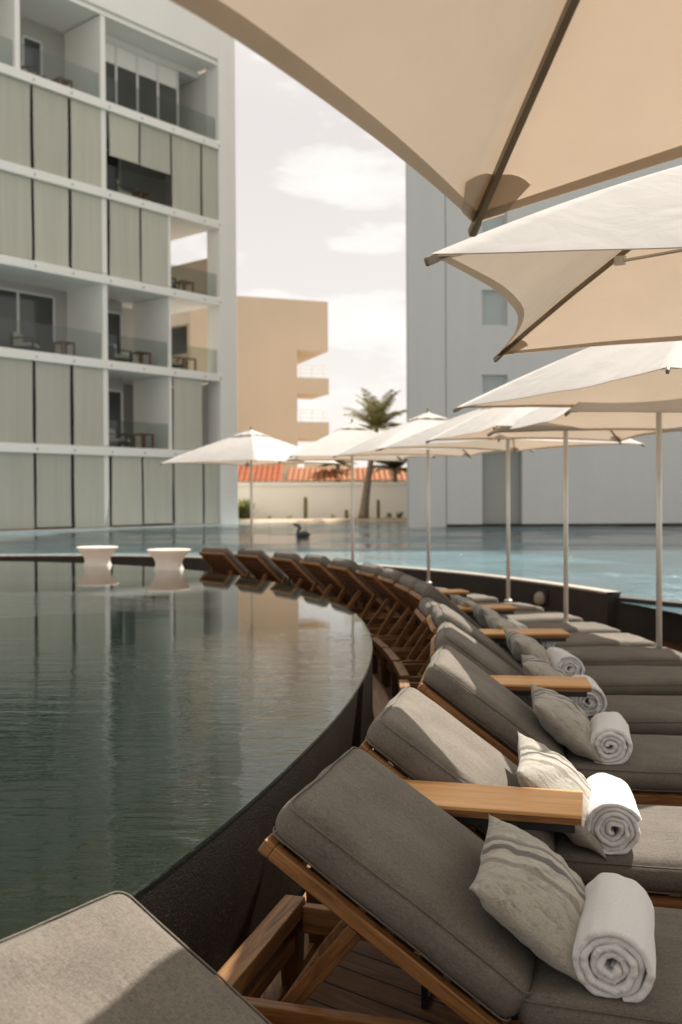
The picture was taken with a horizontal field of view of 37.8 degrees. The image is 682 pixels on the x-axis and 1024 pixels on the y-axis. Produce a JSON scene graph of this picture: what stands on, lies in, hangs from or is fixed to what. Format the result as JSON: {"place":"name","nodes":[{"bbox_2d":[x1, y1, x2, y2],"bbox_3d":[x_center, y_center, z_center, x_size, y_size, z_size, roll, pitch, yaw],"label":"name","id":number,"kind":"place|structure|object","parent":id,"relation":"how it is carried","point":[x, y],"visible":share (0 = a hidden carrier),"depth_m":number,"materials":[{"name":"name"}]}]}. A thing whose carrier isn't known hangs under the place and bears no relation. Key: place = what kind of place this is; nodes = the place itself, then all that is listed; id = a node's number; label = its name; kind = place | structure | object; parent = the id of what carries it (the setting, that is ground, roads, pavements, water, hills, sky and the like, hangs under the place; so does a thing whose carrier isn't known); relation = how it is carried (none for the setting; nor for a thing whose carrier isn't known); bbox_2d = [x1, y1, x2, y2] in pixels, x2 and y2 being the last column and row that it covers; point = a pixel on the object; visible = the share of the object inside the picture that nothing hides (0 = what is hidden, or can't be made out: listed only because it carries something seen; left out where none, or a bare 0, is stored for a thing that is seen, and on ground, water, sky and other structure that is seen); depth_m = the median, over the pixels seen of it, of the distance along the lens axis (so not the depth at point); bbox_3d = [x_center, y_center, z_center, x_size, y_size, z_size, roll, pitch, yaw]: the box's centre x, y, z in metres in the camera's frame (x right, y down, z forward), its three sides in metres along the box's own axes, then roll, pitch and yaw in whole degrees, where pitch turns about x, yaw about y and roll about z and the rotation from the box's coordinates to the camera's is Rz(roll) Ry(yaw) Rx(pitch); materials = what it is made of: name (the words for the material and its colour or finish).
{"place":"outdoors","nodes":[
{"label":"outdoors","id":0,"kind":"place"},
{"bbox_2d":[0,561,372,940],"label":"pool water","id":1,"kind":"structure","parent":0,"point":[155,725],"depth_m":4.45,"materials":[{"name":"liquid"}]},
{"bbox_2d":[76,546,117,566],"bbox_3d":[-3.417,0.633,13.961,0.580,0.295,0.580,0,1,0],"label":"white pedestal","id":2,"kind":"object","parent":1,"relation":"in","point":[94,556],"visible":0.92,"depth_m":13.79,"materials":[{"name":"white plastic"}]},
{"bbox_2d":[147,548,190,569],"bbox_3d":[-2.277,0.639,13.161,0.580,0.295,0.580,0,1,0],"label":"white pedestal","id":3,"kind":"object","parent":1,"relation":"in","point":[168,558],"visible":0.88,"depth_m":12.99,"materials":[{"name":"white plastic"}]},
{"bbox_2d":[171,40,406,468],"label":"sky","id":4,"kind":"structure","parent":0,"point":[321,202],"materials":[{"name":"white"}]},
{"bbox_2d":[238,518,406,521],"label":"bank","id":5,"kind":"structure","parent":0,"point":[312,519],"depth_m":47.30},
{"bbox_2d":[0,0,237,531],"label":"hotel building","id":6,"kind":"structure","parent":5,"relation":"on","point":[146,102],"depth_m":38.68,"materials":[{"name":"paint"}]},
{"bbox_2d":[9,332,40,351],"bbox_3d":[-11.483,-6.106,36.247,0.860,0.812,0.940,0,1,0],"label":"balcony chair","id":7,"kind":"object","parent":6,"relation":"on","point":[16,341],"visible":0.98,"depth_m":35.87,"materials":[{"name":"wicker"}]},
{"bbox_2d":[0,287,55,352],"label":"sliding window","id":8,"kind":"structure","parent":6,"relation":"in","point":[28,314],"depth_m":37.84,"materials":[{"name":"black glass"}]},
{"bbox_2d":[21,34,42,75],"bbox_3d":[-11.765,-16.788,37.921,0.060,2.510,0.900,0,1,40],"label":"sliding window","id":9,"kind":"structure","parent":6,"relation":"in","point":[31,48],"depth_m":37.89,"materials":[{"name":"grey glass"}]},
{"bbox_2d":[20,62,45,78],"bbox_3d":[-11.340,-15.880,36.331,0.860,0.812,0.940,0,1,0],"label":"balcony chair","id":10,"kind":"object","parent":6,"relation":"on","point":[22,67],"visible":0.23,"depth_m":35.92,"materials":[{"name":"wicker"}]},
{"bbox_2d":[51,76,72,87],"bbox_3d":[-10.459,-15.822,37.290,0.600,0.660,0.600,0,1,40],"label":"balcony table","id":11,"kind":"object","parent":6,"relation":"on","point":[62,80],"visible":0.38,"depth_m":37.20,"materials":[{"name":"brown wood"}]},
{"bbox_2d":[53,341,75,355],"bbox_3d":[-10.408,-6.054,37.435,0.600,0.660,0.600,0,1,40],"label":"balcony table","id":12,"kind":"object","parent":6,"relation":"on","point":[63,343],"visible":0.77,"depth_m":37.37,"materials":[{"name":"brown wood"}]},
{"bbox_2d":[106,148,120,189],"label":"sliding window","id":13,"kind":"structure","parent":6,"relation":"in","point":[113,164],"depth_m":40.77,"materials":[{"name":"grey glass"}]},
{"bbox_2d":[108,310,122,354],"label":"sliding window","id":14,"kind":"structure","parent":6,"relation":"in","point":[114,318],"depth_m":40.93,"materials":[{"name":"black glass"}]},
{"bbox_2d":[108,389,122,446],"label":"sliding window","id":15,"kind":"structure","parent":6,"relation":"in","point":[115,397],"depth_m":40.96,"materials":[{"name":"black glass"}]},
{"bbox_2d":[108,344,131,362],"bbox_3d":[-8.892,-6.165,39.294,0.940,0.812,0.860,0,1,40],"label":"balcony chair","id":16,"kind":"object","parent":6,"relation":"on","point":[113,355],"visible":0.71,"depth_m":38.89,"materials":[{"name":"wicker"}]},
{"bbox_2d":[109,428,131,447],"bbox_3d":[-8.810,-2.887,39.419,0.860,0.812,0.940,0,1,0],"label":"balcony chair","id":17,"kind":"object","parent":6,"relation":"on","point":[113,440],"visible":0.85,"depth_m":39.05,"materials":[{"name":"wicker"}]},
{"bbox_2d":[106,179,134,196],"bbox_3d":[-8.796,-12.607,39.351,0.940,0.812,0.860,0,1,40],"label":"balcony chair","id":18,"kind":"object","parent":6,"relation":"on","point":[114,185],"visible":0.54,"depth_m":38.96,"materials":[{"name":"wicker"}]},
{"bbox_2d":[132,351,150,364],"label":"balcony table","id":19,"kind":"object","parent":6,"relation":"on","point":[140,354],"visible":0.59,"depth_m":40.09,"materials":[{"name":"brown wood"}]},
{"bbox_2d":[131,190,151,201],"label":"balcony table","id":20,"kind":"object","parent":6,"relation":"on","point":[141,194],"visible":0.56,"depth_m":40.07,"materials":[{"name":"brown wood"}]},
{"bbox_2d":[105,39,178,126],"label":"sliding window","id":21,"kind":"structure","parent":6,"relation":"in","point":[137,82],"depth_m":40.39,"materials":[{"name":"grey glass"}]},
{"bbox_2d":[133,433,153,448],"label":"balcony table","id":22,"kind":"object","parent":6,"relation":"on","point":[143,439],"visible":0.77,"depth_m":40.26,"materials":[{"name":"brown wood"}]},
{"bbox_2d":[171,278,179,289],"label":"balcony chair","id":23,"kind":"object","parent":6,"relation":"on","point":[174,285],"visible":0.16,"depth_m":40.89,"materials":[{"name":"wicker"}]},
{"bbox_2d":[171,356,183,368],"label":"balcony chair","id":24,"kind":"object","parent":6,"relation":"on","point":[177,365],"visible":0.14,"depth_m":41.24,"materials":[{"name":"wicker"}]},
{"bbox_2d":[171,326,186,354],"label":"end window","id":25,"kind":"structure","parent":6,"relation":"in","point":[179,334],"depth_m":44.16,"materials":[{"name":"grey glass"}]},
{"bbox_2d":[176,280,193,292],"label":"balcony table","id":26,"kind":"object","parent":6,"relation":"on","point":[183,283],"visible":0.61,"depth_m":41.69,"materials":[{"name":"brown wood"}]},
{"bbox_2d":[176,357,195,370],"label":"balcony table","id":27,"kind":"object","parent":6,"relation":"on","point":[186,359],"visible":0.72,"depth_m":41.92,"materials":[{"name":"brown wood"}]},
{"bbox_2d":[238,499,257,518],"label":"leafy bush","id":28,"kind":"object","parent":5,"relation":"on","point":[244,510],"visible":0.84,"depth_m":48.33,"materials":[{"name":"green plant"}]},
{"bbox_2d":[171,296,328,472],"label":"beige building","id":29,"kind":"structure","parent":5,"relation":"on","point":[279,340],"depth_m":73.51,"materials":[{"name":"paint"}]},
{"bbox_2d":[303,497,307,518],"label":"columnar cactus","id":30,"kind":"object","parent":5,"relation":"on","point":[305,507],"visible":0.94,"depth_m":48.53,"materials":[{"name":"green plant"}]},
{"bbox_2d":[238,482,406,517],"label":"garden wall","id":31,"kind":"structure","parent":5,"relation":"on","point":[286,500],"depth_m":50.00,"materials":[{"name":"white paint"}]},
{"bbox_2d":[238,464,406,482],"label":"tiled house","id":32,"kind":"structure","parent":5,"relation":"on","point":[273,473],"depth_m":55.27,"materials":[{"name":"tile"}]},
{"bbox_2d":[304,460,350,468],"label":"tan house","id":33,"kind":"structure","parent":5,"relation":"on","point":[313,465],"depth_m":59.97,"materials":[{"name":"beige paint"}]},
{"bbox_2d":[317,460,357,482],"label":"palm tree","id":34,"kind":"object","parent":5,"relation":"on","point":[341,462],"visible":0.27,"depth_m":55.86,"materials":[{"name":"green plant"}]},
{"bbox_2d":[344,509,348,517],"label":"columnar cactus","id":35,"kind":"object","parent":5,"relation":"on","point":[346,514],"visible":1,"depth_m":48.63,"materials":[{"name":"green plant"}]},
{"bbox_2d":[333,388,406,518],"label":"palm tree","id":36,"kind":"object","parent":5,"relation":"on","point":[377,420],"visible":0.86,"depth_m":48.29,"materials":[{"name":"green plant"}]},
{"bbox_2d":[377,499,379,517],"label":"columnar cactus","id":37,"kind":"object","parent":5,"relation":"on","point":[378,508],"visible":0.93,"depth_m":48.75,"materials":[{"name":"green plant"}]},
{"bbox_2d":[366,459,406,481],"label":"palm tree","id":38,"kind":"object","parent":5,"relation":"on","point":[395,467],"visible":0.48,"depth_m":50.93,"materials":[{"name":"green plant"}]},
{"bbox_2d":[406,158,681,526],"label":"concrete building","id":39,"kind":"structure","parent":5,"relation":"on","point":[461,326],"depth_m":37.71,"materials":[{"name":"white paint"}]},
{"bbox_2d":[481,213,505,232],"bbox_3d":[5.786,-11.192,37.779,0.950,1.380,0.040,0,1,0],"label":"window","id":40,"kind":"structure","parent":39,"relation":"in","point":[487,225],"depth_m":37.77,"materials":[{"name":"grey glass"}]},
{"bbox_2d":[482,291,505,325],"bbox_3d":[5.805,-7.718,37.830,0.950,1.330,0.040,0,1,0],"label":"window","id":41,"kind":"structure","parent":39,"relation":"in","point":[493,303],"depth_m":37.82,"materials":[{"name":"grey glass"}]},
{"bbox_2d":[482,376,506,394],"bbox_3d":[5.821,-4.518,37.878,0.950,1.330,0.040,0,1,0],"label":"window","id":42,"kind":"structure","parent":39,"relation":"in","point":[489,383],"depth_m":37.86,"materials":[{"name":"grey glass"}]},
{"bbox_2d":[482,451,519,523],"bbox_3d":[6.115,-0.978,38.175,1.480,2.840,0.050,0,1,0],"label":"door","id":43,"kind":"structure","parent":39,"relation":"in","point":[493,464],"depth_m":38.15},
{"bbox_2d":[0,521,681,613],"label":"pool water","id":44,"kind":"structure","parent":0,"point":[622,559],"depth_m":23.46,"materials":[{"name":"blue liquid"}]},
{"bbox_2d":[293,523,310,536],"bbox_3d":[-1.135,0.538,28.601,0.519,0.431,0.220,0,1,0],"label":"dark bird","id":45,"kind":"object","parent":44,"relation":"on","point":[302,534],"visible":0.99,"depth_m":28.55},
{"bbox_2d":[303,638,681,1023],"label":"deck","id":46,"kind":"structure","parent":0,"point":[366,977],"depth_m":3.03,"materials":[{"name":"brown wood"}]},
{"bbox_2d":[0,890,268,1023],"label":"sun lounger","id":47,"kind":"object","parent":46,"relation":"on","point":[120,959],"visible":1,"depth_m":1.89,"materials":[{"name":"beige fabric"}]},
{"bbox_2d":[199,545,254,577],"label":"sun lounger","id":48,"kind":"object","parent":46,"relation":"on","point":[220,559],"visible":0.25,"depth_m":13.43,"materials":[{"name":"brown wood"}]},
{"bbox_2d":[160,426,339,548],"bbox_3d":[-1.430,-0.053,15.901,2.044,2.641,2.044,0,1,37],"label":"patio umbrella","id":49,"kind":"object","parent":46,"relation":"on","point":[250,447],"visible":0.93,"depth_m":15.60,"materials":[{"name":"white fabric"}]},
{"bbox_2d":[132,657,372,973],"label":"pool rim wall","id":50,"kind":"structure","parent":46,"relation":"on","point":[212,902],"depth_m":2.99,"materials":[{"name":"stone"}]},
{"bbox_2d":[234,548,294,585],"bbox_3d":[-0.584,0.881,13.251,2.056,0.852,0.568,-1,1,-37],"label":"sun lounger","id":51,"kind":"object","parent":46,"relation":"on","point":[258,563],"visible":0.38,"depth_m":12.78,"materials":[{"name":"brown wood"}]},
{"bbox_2d":[269,550,336,600],"bbox_3d":[-0.038,0.890,12.413,2.056,0.852,0.568,-1,1,-30],"label":"sun lounger","id":52,"kind":"object","parent":46,"relation":"on","point":[292,569],"visible":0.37,"depth_m":12.02,"materials":[{"name":"brown wood"}]},
{"bbox_2d":[0,555,620,627],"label":"pool wall","id":53,"kind":"structure","parent":46,"relation":"on","point":[591,604],"depth_m":12.85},
{"bbox_2d":[534,588,547,605],"bbox_3d":[2.380,1.023,11.952,0.097,0.205,0.240,-1,1,-23],"label":"wall light","id":54,"kind":"object","parent":53,"relation":"attached to","point":[541,597],"visible":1,"depth_m":11.90,"materials":[{"name":"black metal"}]},
{"bbox_2d":[260,675,389,1001],"bbox_3d":[-3.043,1.374,7.739,7.167,0.046,16.759,-1,1,-23],"label":"timber edging","id":55,"kind":"object","parent":46,"relation":"on","point":[275,990],"visible":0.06,"depth_m":3.21,"materials":[{"name":"brown wood"}]},
{"bbox_2d":[278,419,434,560],"bbox_3d":[0.170,-0.065,14.801,2.044,2.641,2.044,0,1,-8],"label":"patio umbrella","id":56,"kind":"object","parent":46,"relation":"on","point":[340,440],"visible":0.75,"depth_m":14.47,"materials":[{"name":"white fabric"}]},
{"bbox_2d":[299,554,444,607],"bbox_3d":[0.371,0.900,11.601,2.056,0.852,0.568,-1,1,-24],"label":"sun lounger","id":57,"kind":"object","parent":46,"relation":"on","point":[315,566],"visible":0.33,"depth_m":11.26,"materials":[{"name":"brown wood"}]},
{"bbox_2d":[327,557,497,617],"bbox_3d":[0.701,0.910,10.808,2.056,0.852,0.568,-1,1,-21],"label":"sun lounger","id":58,"kind":"object","parent":46,"relation":"on","point":[343,570],"visible":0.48,"depth_m":10.55,"materials":[{"name":"brown wood"}]},
{"bbox_2d":[170,0,681,236],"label":"patio umbrella","id":59,"kind":"object","parent":46,"relation":"on","point":[477,112],"visible":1,"depth_m":1.76,"materials":[{"name":"beige fabric"}]},
{"bbox_2d":[333,408,533,584],"bbox_3d":[1.140,-0.043,13.001,2.044,2.641,2.044,-1,1,-15],"label":"patio umbrella","id":60,"kind":"object","parent":46,"relation":"on","point":[374,444],"visible":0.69,"depth_m":12.99,"materials":[{"name":"white fabric"}]},
{"bbox_2d":[416,589,468,626],"bbox_3d":[0.910,1.052,9.469,0.570,0.605,0.240,-1,1,-13],"label":"side table","id":61,"kind":"object","parent":46,"relation":"on","point":[459,592],"visible":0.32,"depth_m":9.40,"materials":[{"name":"brown wood"}]},
{"bbox_2d":[216,746,681,1023],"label":"sun lounger","id":62,"kind":"object","parent":46,"relation":"on","point":[392,857],"visible":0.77,"depth_m":2.35,"materials":[{"name":"beige fabric"}]},
{"bbox_2d":[469,813,600,996],"bbox_3d":[0.488,0.946,2.456,0.367,0.178,0.497,37,11,9],"label":"striped pillow","id":63,"kind":"object","parent":62,"relation":"on","point":[527,889],"visible":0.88,"depth_m":2.31,"materials":[{"name":"fabric"}]},
{"bbox_2d":[572,873,655,1002],"bbox_3d":[0.646,0.988,2.342,0.179,0.158,0.366,0,1,17],"label":"rolled towel","id":64,"kind":"object","parent":62,"relation":"on","point":[615,934],"visible":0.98,"depth_m":2.20,"materials":[{"name":"white fabric"}]},
{"bbox_2d":[355,562,543,627],"bbox_3d":[0.996,0.922,9.905,2.056,0.852,0.568,-1,1,-15],"label":"sun lounger","id":65,"kind":"object","parent":46,"relation":"on","point":[368,573],"visible":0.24,"depth_m":9.81,"materials":[{"name":"brown wood"}]},
{"bbox_2d":[368,567,583,638],"bbox_3d":[1.180,0.933,9.124,2.056,0.852,0.568,0,1,-11],"label":"sun lounger","id":66,"kind":"object","parent":46,"relation":"on","point":[389,578],"visible":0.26,"depth_m":9.05,"materials":[{"name":"brown wood"}]},
{"bbox_2d":[457,604,516,614],"bbox_3d":[1.122,1.071,8.117,0.570,0.605,0.240,0,1,-7],"label":"side table","id":67,"kind":"object","parent":46,"relation":"on","point":[499,609],"visible":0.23,"depth_m":8.02,"materials":[{"name":"brown wood"}]},
{"bbox_2d":[402,779,582,1019],"bbox_3d":[0.431,1.151,2.981,0.570,0.605,0.240,0,1,14],"label":"side table","id":68,"kind":"object","parent":46,"relation":"on","point":[541,809],"visible":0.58,"depth_m":2.90,"materials":[{"name":"brown wood"}]},
{"bbox_2d":[306,685,681,952],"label":"sun lounger","id":69,"kind":"object","parent":46,"relation":"on","point":[414,734],"visible":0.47,"depth_m":3.18,"materials":[{"name":"beige fabric"}]},
{"bbox_2d":[516,732,606,859],"bbox_3d":[0.716,0.921,3.298,0.381,0.176,0.495,44,9,4],"label":"striped pillow","id":70,"kind":"object","parent":69,"relation":"on","point":[540,765],"visible":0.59,"depth_m":3.16,"materials":[{"name":"fabric"}]},
{"bbox_2d":[586,773,641,854],"bbox_3d":[0.870,0.972,3.235,0.172,0.159,0.363,0,1,10],"label":"rolled towel","id":71,"kind":"object","parent":69,"relation":"on","point":[613,817],"visible":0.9,"depth_m":3.07,"materials":[{"name":"white fabric"}]},
{"bbox_2d":[372,574,620,683],"bbox_3d":[1.302,0.947,8.379,2.056,0.844,0.568,0,1,-8],"label":"sun lounger","id":72,"kind":"object","parent":46,"relation":"on","point":[405,585],"visible":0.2,"depth_m":8.35,"materials":[{"name":"beige fabric"}]},
{"bbox_2d":[449,594,477,623],"bbox_3d":[1.089,0.840,8.288,0.180,0.379,0.494,-45,11,-5],"label":"striped pillow","id":73,"kind":"object","parent":72,"relation":"on","point":[459,600],"visible":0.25,"depth_m":8.22,"materials":[{"name":"fabric"}]},
{"bbox_2d":[500,614,508,619],"bbox_3d":[1.276,0.898,8.261,0.180,0.152,0.367,0,1,-5],"label":"rolled towel","id":74,"kind":"object","parent":72,"relation":"on","point":[504,616],"visible":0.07,"depth_m":8.09,"materials":[{"name":"white fabric"}]},
{"bbox_2d":[378,408,644,601],"bbox_3d":[1.830,0.004,10.901,2.044,2.641,2.044,-1,1,-32],"label":"patio umbrella","id":75,"kind":"object","parent":46,"relation":"on","point":[499,442],"visible":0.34,"depth_m":10.94,"materials":[{"name":"beige fabric"}]},
{"bbox_2d":[382,580,655,697],"bbox_3d":[1.374,0.957,7.712,2.056,0.844,0.568,0,1,-5],"label":"sun lounger","id":76,"kind":"object","parent":46,"relation":"on","point":[419,593],"visible":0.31,"depth_m":7.54,"materials":[{"name":"beige fabric"}]},
{"bbox_2d":[470,604,502,628],"bbox_3d":[1.158,0.853,7.654,0.178,0.367,0.496,-44,0,-3],"label":"striped pillow","id":77,"kind":"object","parent":76,"relation":"on","point":[479,611],"visible":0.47,"depth_m":7.52,"materials":[{"name":"fabric"}]},
{"bbox_2d":[506,619,527,628],"bbox_3d":[1.323,0.911,7.608,0.172,0.152,0.362,0,1,-3],"label":"rolled towel","id":78,"kind":"object","parent":76,"relation":"on","point":[519,625],"visible":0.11,"depth_m":7.46,"materials":[{"name":"white fabric"}]},
{"bbox_2d":[478,628,569,647],"bbox_3d":[1.209,1.093,6.617,0.570,0.605,0.240,0,1,0],"label":"side table","id":79,"kind":"object","parent":46,"relation":"on","point":[540,636],"visible":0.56,"depth_m":6.51,"materials":[{"name":"brown wood"}]},
{"bbox_2d":[388,644,681,806],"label":"sun lounger","id":80,"kind":"object","parent":46,"relation":"on","point":[476,701],"visible":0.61,"depth_m":4.16,"materials":[{"name":"beige fabric"}]},
{"bbox_2d":[530,683,602,763],"bbox_3d":[0.972,0.909,4.339,0.367,0.178,0.496,41,7,6],"label":"striped pillow","id":81,"kind":"object","parent":80,"relation":"on","point":[564,720],"visible":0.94,"depth_m":4.15,"materials":[{"name":"fabric"}]},
{"bbox_2d":[590,712,632,764],"bbox_3d":[1.152,0.962,4.263,0.172,0.152,0.362,0,1,14],"label":"rolled towel","id":82,"kind":"object","parent":80,"relation":"on","point":[611,740],"visible":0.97,"depth_m":4.11,"materials":[{"name":"white fabric"}]},
{"bbox_2d":[393,597,681,695],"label":"sun lounger","id":83,"kind":"object","parent":46,"relation":"on","point":[627,656],"visible":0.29,"depth_m":6.87,"materials":[{"name":"beige fabric"}]},
{"bbox_2d":[483,614,519,650],"bbox_3d":[1.179,0.868,6.959,0.381,0.176,0.495,40,-1,-5],"label":"striped pillow","id":84,"kind":"object","parent":83,"relation":"on","point":[493,622],"visible":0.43,"depth_m":6.86,"materials":[{"name":"fabric"}]},
{"bbox_2d":[538,642,555,649],"bbox_3d":[1.358,0.915,6.895,0.172,0.159,0.363,0,1,-3],"label":"rolled towel","id":85,"kind":"object","parent":83,"relation":"on","point":[546,645],"visible":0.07,"depth_m":6.73,"materials":[{"name":"white fabric"}]},
{"bbox_2d":[488,675,591,696],"bbox_3d":[0.917,1.121,4.852,0.570,0.605,0.240,0,1,7],"label":"side table","id":86,"kind":"object","parent":46,"relation":"on","point":[566,686],"visible":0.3,"depth_m":4.75,"materials":[{"name":"brown wood"}]},
{"bbox_2d":[399,603,681,696],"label":"sun lounger","id":87,"kind":"object","parent":46,"relation":"on","point":[639,680],"visible":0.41,"depth_m":5.95,"materials":[{"name":"beige fabric"}]},
{"bbox_2d":[503,628,552,665],"bbox_3d":[1.171,0.879,6.167,0.367,0.178,0.497,43,2,-2],"label":"striped pillow","id":88,"kind":"object","parent":87,"relation":"on","point":[519,644],"visible":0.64,"depth_m":6.02,"materials":[{"name":"fabric"}]},
{"bbox_2d":[546,647,584,676],"bbox_3d":[1.359,0.929,6.103,0.179,0.158,0.366,0,1,-2],"label":"rolled towel","id":89,"kind":"object","parent":87,"relation":"on","point":[567,663],"visible":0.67,"depth_m":5.94,"materials":[{"name":"white fabric"}]},
{"bbox_2d":[424,165,681,361],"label":"patio umbrella","id":90,"kind":"object","parent":46,"relation":"on","point":[602,267],"visible":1,"depth_m":3.22,"materials":[{"name":"beige fabric"}]},
{"bbox_2d":[426,407,681,621],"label":"patio umbrella","id":91,"kind":"object","parent":46,"relation":"on","point":[482,425],"visible":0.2,"depth_m":9.13,"materials":[{"name":"beige fabric"}]},
{"bbox_2d":[430,621,681,735],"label":"sun lounger","id":92,"kind":"object","parent":46,"relation":"on","point":[651,715],"visible":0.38,"depth_m":5.06,"materials":[{"name":"beige fabric"}]},
{"bbox_2d":[521,655,569,698],"bbox_3d":[1.089,0.891,5.226,0.379,0.180,0.494,41,5,8],"label":"striped pillow","id":93,"kind":"object","parent":92,"relation":"on","point":[533,665],"visible":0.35,"depth_m":5.08,"materials":[{"name":"fabric"}]},
{"bbox_2d":[570,675,606,715],"bbox_3d":[1.258,0.945,5.146,0.180,0.152,0.367,0,1,7],"label":"rolled towel","id":94,"kind":"object","parent":92,"relation":"on","point":[593,702],"visible":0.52,"depth_m":4.98,"materials":[{"name":"white fabric"}]},
{"bbox_2d":[453,341,681,412],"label":"patio umbrella","id":95,"kind":"object","parent":46,"relation":"on","point":[639,372],"visible":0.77,"depth_m":5.76,"materials":[{"name":"beige fabric"}]},
{"bbox_2d":[487,398,681,647],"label":"patio umbrella","id":96,"kind":"object","parent":46,"relation":"on","point":[658,417],"visible":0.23,"depth_m":7.43,"materials":[{"name":"beige fabric"}]},
{"bbox_2d":[616,596,681,642],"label":"return wall","id":97,"kind":"structure","parent":46,"relation":"on","point":[638,620],"depth_m":10.47,"materials":[{"name":"black"}]}
]}

